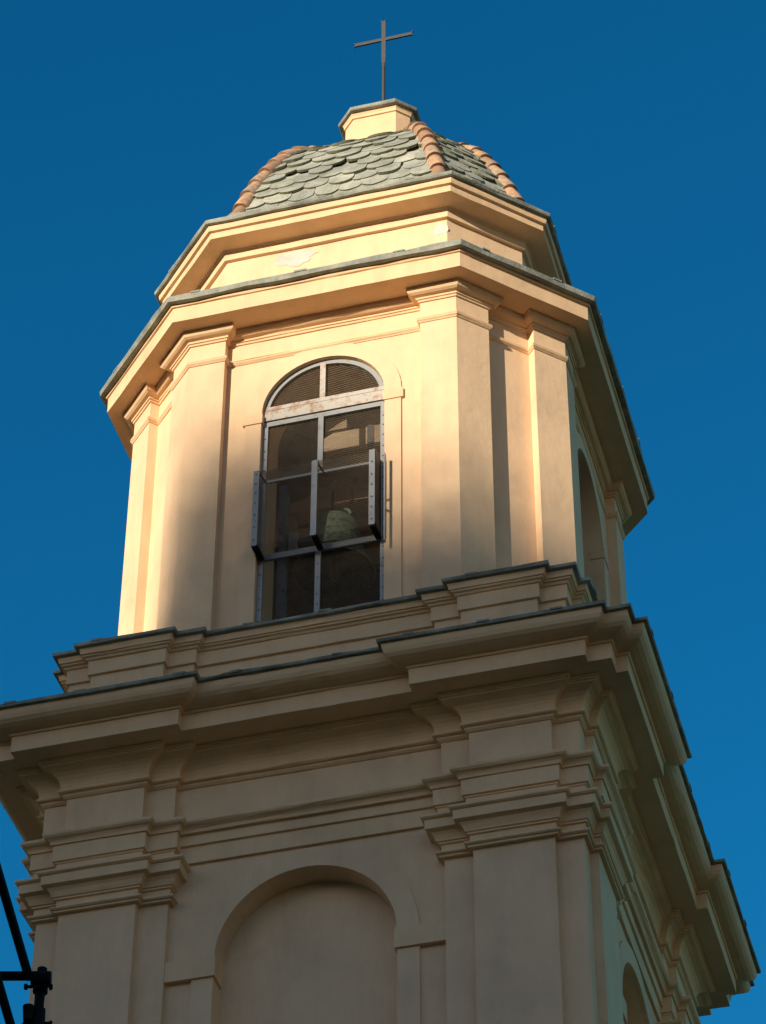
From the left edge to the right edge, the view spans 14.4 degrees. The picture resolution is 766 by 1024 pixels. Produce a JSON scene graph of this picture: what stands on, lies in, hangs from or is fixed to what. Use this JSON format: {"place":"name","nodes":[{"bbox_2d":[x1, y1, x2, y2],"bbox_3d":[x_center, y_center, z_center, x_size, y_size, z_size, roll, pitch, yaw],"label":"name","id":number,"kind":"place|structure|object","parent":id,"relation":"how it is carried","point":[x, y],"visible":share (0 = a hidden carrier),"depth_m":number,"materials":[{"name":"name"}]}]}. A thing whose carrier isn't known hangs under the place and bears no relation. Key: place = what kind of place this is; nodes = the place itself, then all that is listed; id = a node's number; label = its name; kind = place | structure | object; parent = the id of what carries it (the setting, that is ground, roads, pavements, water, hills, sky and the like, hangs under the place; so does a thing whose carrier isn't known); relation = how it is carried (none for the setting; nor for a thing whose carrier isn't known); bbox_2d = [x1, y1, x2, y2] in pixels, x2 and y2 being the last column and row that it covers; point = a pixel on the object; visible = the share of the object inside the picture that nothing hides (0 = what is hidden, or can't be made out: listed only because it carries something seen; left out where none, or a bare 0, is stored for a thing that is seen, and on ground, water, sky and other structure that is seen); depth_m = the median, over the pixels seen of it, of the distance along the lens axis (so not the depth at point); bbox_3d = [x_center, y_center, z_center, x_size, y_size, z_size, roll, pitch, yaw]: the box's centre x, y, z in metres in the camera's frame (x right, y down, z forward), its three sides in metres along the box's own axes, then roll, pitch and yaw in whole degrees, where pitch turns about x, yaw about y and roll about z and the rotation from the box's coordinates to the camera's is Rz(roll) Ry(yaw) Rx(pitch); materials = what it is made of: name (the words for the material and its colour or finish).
{"place":"outdoors","nodes":[
{"label":"outdoors","id":0,"kind":"place"},
{"bbox_2d":[0,863,52,1023],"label":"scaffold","id":1,"kind":"object","parent":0,"point":[40,979],"visible":1,"depth_m":15.05,"materials":[{"name":"black metal"}]},
{"bbox_2d":[0,0,765,1023],"label":"sky","id":2,"kind":"structure","parent":0,"point":[127,127],"materials":[{"name":"blue"}]},
{"label":"ground","id":3,"kind":"structure","parent":0,"visible":0},
{"bbox_2d":[0,20,760,1023],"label":"bell tower","id":4,"kind":"structure","parent":3,"relation":"on","point":[434,772],"depth_m":32.91,"materials":[{"name":"paint"}]},
{"bbox_2d":[251,359,385,622],"bbox_3d":[-0.709,-0.392,34.935,1.558,4.080,0.324,-10,-43,11],"label":"window","id":5,"kind":"structure","parent":4,"relation":"in","point":[322,407],"depth_m":34.76,"materials":[{"name":"metal"}]},
{"bbox_2d":[289,477,375,600],"bbox_3d":[-0.577,0.228,36.417,0.979,1.560,1.051,23,-47,-23],"label":"bell","id":6,"kind":"object","parent":4,"relation":"hanging from","point":[332,540],"visible":0.45,"depth_m":36.29,"materials":[{"name":"green metal"}]}
]}

